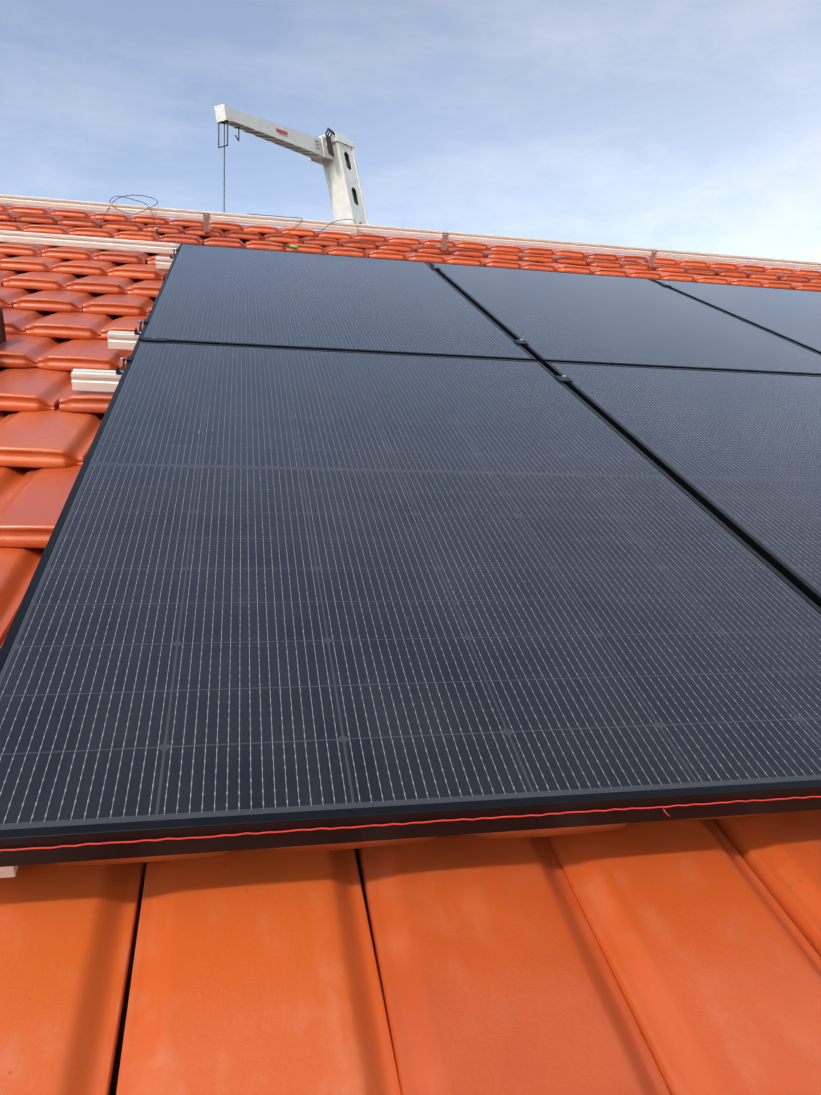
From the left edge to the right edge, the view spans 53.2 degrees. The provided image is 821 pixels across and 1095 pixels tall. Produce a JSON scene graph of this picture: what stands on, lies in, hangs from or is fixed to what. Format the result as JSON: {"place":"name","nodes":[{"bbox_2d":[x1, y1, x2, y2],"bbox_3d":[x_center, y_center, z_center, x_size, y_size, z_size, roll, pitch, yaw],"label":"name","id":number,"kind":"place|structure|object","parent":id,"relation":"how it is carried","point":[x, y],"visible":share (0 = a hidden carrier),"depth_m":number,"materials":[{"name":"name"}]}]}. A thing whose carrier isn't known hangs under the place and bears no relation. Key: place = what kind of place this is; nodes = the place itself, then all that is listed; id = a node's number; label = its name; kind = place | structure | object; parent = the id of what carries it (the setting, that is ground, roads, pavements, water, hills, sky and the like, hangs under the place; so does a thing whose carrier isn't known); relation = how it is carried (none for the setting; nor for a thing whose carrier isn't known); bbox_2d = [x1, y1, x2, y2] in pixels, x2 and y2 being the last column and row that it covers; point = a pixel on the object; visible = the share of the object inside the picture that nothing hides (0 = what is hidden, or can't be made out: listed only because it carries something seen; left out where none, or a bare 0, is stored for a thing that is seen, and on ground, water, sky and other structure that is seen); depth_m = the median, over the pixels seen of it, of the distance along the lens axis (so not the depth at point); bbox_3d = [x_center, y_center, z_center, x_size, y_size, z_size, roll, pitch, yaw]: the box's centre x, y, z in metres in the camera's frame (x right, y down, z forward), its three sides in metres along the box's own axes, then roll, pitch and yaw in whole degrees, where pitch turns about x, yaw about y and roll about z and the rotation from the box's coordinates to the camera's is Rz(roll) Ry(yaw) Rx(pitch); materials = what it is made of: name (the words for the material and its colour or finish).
{"place":"outdoors","nodes":[
{"label":"outdoors","id":0,"kind":"place"},
{"bbox_2d":[0,0,820,270],"label":"sky","id":1,"kind":"structure","parent":0,"point":[682,125],"materials":[{"name":"blue"}]},
{"label":"ground","id":2,"kind":"structure","parent":0,"visible":0},
{"bbox_2d":[214,104,368,233],"bbox_3d":[1.122,-0.085,14.202,8.646,12.785,6.329,0,-2,-12],"label":"truck crane","id":3,"kind":"object","parent":2,"relation":"on","point":[332,153],"visible":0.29,"depth_m":12.72,"materials":[{"name":"white paint"}]},
{"bbox_3d":[0.730,2.009,5.473,9.600,8.010,11.150,0,-2,-12],"label":"house","id":4,"kind":"object","parent":2,"relation":"on","visible":0},
{"bbox_2d":[0,220,793,1094],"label":"roof tile gaps","id":5,"kind":"object","parent":4,"relation":"on","point":[118,1050],"depth_m":0.84,"materials":[{"name":"grey"}]},
{"bbox_2d":[0,204,820,1094],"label":"roof tiles","id":6,"kind":"object","parent":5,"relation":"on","point":[666,958],"visible":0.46,"depth_m":0.80,"materials":[{"name":"ceramic"}]},
{"bbox_2d":[0,307,5,343],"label":"roof step fitting","id":7,"kind":"object","parent":6,"relation":"on","point":[2,334],"visible":0.83,"depth_m":2.41,"materials":[{"name":"metal"}]},
{"bbox_2d":[0,866,17,877],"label":"rail","id":8,"kind":"object","parent":6,"relation":"on","point":[8,871],"visible":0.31,"depth_m":0.80,"materials":[{"name":"metal"}]},
{"bbox_2d":[0,230,179,253],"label":"rail","id":9,"kind":"object","parent":6,"relation":"on","point":[83,242],"depth_m":3.81,"materials":[{"name":"metal"}]},
{"bbox_2d":[71,369,121,392],"bbox_3d":[0.968,-0.410,2.402,3.685,0.058,0.056,0,-2,-12],"label":"mounting rail","id":10,"kind":"object","parent":6,"relation":"on","point":[92,380],"visible":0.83,"depth_m":2.03,"materials":[{"name":"metal"}]},
{"bbox_2d":[116,355,132,374],"bbox_3d":[-0.711,-0.454,2.036,0.038,0.052,0.052,0,-2,-12],"label":"end clamp","id":11,"kind":"object","parent":10,"relation":"on","point":[121,370],"visible":0.71,"depth_m":2.03,"materials":[{"name":"black"}]},
{"bbox_2d":[554,375,572,385],"bbox_3d":[0.421,-0.454,2.266,0.038,0.047,0.051,0,-2,-12],"label":"clamp","id":12,"kind":"object","parent":10,"relation":"on","point":[565,379],"visible":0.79,"depth_m":2.25,"materials":[{"name":"black metal"}]},
{"bbox_2d":[107,331,138,350],"bbox_3d":[0.912,-0.598,2.751,3.655,0.058,0.056,0,-2,-12],"label":"rail","id":13,"kind":"object","parent":6,"relation":"on","point":[123,340],"visible":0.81,"depth_m":2.38,"materials":[{"name":"metal"}]},
{"bbox_2d":[134,319,148,334],"bbox_3d":[-0.781,-0.642,2.382,0.038,0.052,0.052,0,-2,-12],"label":"end clamp","id":14,"kind":"object","parent":13,"relation":"on","point":[136,332],"visible":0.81,"depth_m":2.38,"materials":[{"name":"black"}]},
{"bbox_2d":[514,339,528,348],"bbox_3d":[0.351,-0.642,2.612,0.038,0.047,0.051,0,-2,-12],"label":"clamp","id":15,"kind":"object","parent":13,"relation":"on","point":[522,342],"visible":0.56,"depth_m":2.60,"materials":[{"name":"black metal"}]},
{"bbox_2d":[98,195,179,244],"bbox_3d":[-1.378,-1.682,4.185,0.324,0.697,1.081,1,-2,-27],"label":"cable","id":16,"kind":"object","parent":6,"relation":"on","point":[156,228],"visible":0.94,"depth_m":4.63,"materials":[{"name":"black rubber"}]},
{"bbox_2d":[156,256,172,269],"bbox_3d":[0.684,-1.226,3.907,3.640,0.058,0.056,0,-2,-12],"label":"mounting rail","id":17,"kind":"object","parent":6,"relation":"on","point":[164,263],"visible":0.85,"depth_m":3.53,"materials":[{"name":"metal"}]},
{"bbox_2d":[170,248,178,258],"bbox_3d":[-1.017,-1.269,3.537,0.038,0.052,0.052,0,-2,-12],"label":"end clamp","id":18,"kind":"object","parent":17,"relation":"on","point":[173,250],"visible":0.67,"depth_m":3.53,"materials":[{"name":"black"}]},
{"bbox_2d":[251,214,364,256],"bbox_3d":[-0.526,-1.646,4.342,0.662,0.682,1.033,0,-2,-12],"label":"cable","id":19,"kind":"object","parent":6,"relation":"on","point":[291,246],"visible":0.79,"depth_m":4.79,"materials":[{"name":"black rubber"}]},
{"bbox_2d":[138,243,536,360],"bbox_3d":[-0.333,-0.952,3.078,1.134,0.891,1.508,0,-2,-12],"label":"solar panel","id":20,"kind":"object","parent":6,"relation":"on","point":[217,295],"visible":0.77,"depth_m":2.80,"materials":[{"name":"black"}]},
{"bbox_2d":[9,206,793,274],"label":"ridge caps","id":21,"kind":"object","parent":6,"relation":"on","point":[243,226],"visible":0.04,"depth_m":5.22,"materials":[{"name":"ceramic"}]},
{"bbox_2d":[0,340,820,866],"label":"solar panel","id":22,"kind":"object","parent":6,"relation":"on","point":[278,588],"visible":1,"depth_m":1.08,"materials":[{"name":"black"}]},
{"bbox_2d":[142,337,166,341],"bbox_3d":[-0.690,-0.561,2.210,0.063,0.016,0.025,0,-2,-12],"label":"clamp","id":23,"kind":"object","parent":22,"relation":"on","point":[154,339],"visible":0.94,"depth_m":2.21,"materials":[{"name":"black metal"}]},
{"bbox_2d":[0,796,820,850],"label":"red string","id":24,"kind":"object","parent":22,"relation":"attached to","point":[399,824],"visible":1,"depth_m":0.79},
{"bbox_2d":[0,194,820,269],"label":"roof ridge rail","id":25,"kind":"object","parent":6,"relation":"on","point":[290,222],"visible":1,"depth_m":4.96,"materials":[{"name":"metal"}]},
{"bbox_2d":[203,212,210,231],"bbox_3d":[-1.198,-1.884,4.826,0.034,0.097,0.213,0,-2,-12],"label":"roof hook","id":26,"kind":"object","parent":25,"relation":"attached to","point":[206,224],"visible":0.96,"depth_m":4.75,"materials":[{"name":"silver metal"}]},
{"bbox_2d":[435,232,447,250],"bbox_3d":[0.193,-1.880,5.112,0.034,0.097,0.213,0,-2,-12],"label":"roof hook","id":27,"kind":"object","parent":25,"relation":"attached to","point":[443,245],"visible":1,"depth_m":5.04,"materials":[{"name":"silver metal"}]},
{"bbox_2d":[637,250,656,266],"bbox_3d":[1.554,-1.876,5.392,0.034,0.097,0.213,0,-2,-12],"label":"roof hook","id":28,"kind":"object","parent":25,"relation":"attached to","point":[652,258],"visible":0.94,"depth_m":5.32,"materials":[{"name":"silver metal"}]},
{"bbox_2d":[429,262,820,375],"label":"solar panel","id":29,"kind":"object","parent":6,"relation":"on","point":[556,316],"visible":0.81,"depth_m":3.06,"materials":[{"name":"black"}]},
{"bbox_2d":[545,361,820,607],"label":"solar panel","id":30,"kind":"object","parent":6,"relation":"on","point":[738,453],"visible":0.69,"depth_m":1.93,"materials":[{"name":"black"}]},
{"bbox_2d":[651,279,820,353],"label":"solar panel","id":31,"kind":"object","parent":6,"relation":"on","point":[793,315],"visible":0.69,"depth_m":3.75,"materials":[{"name":"black"}]}
]}

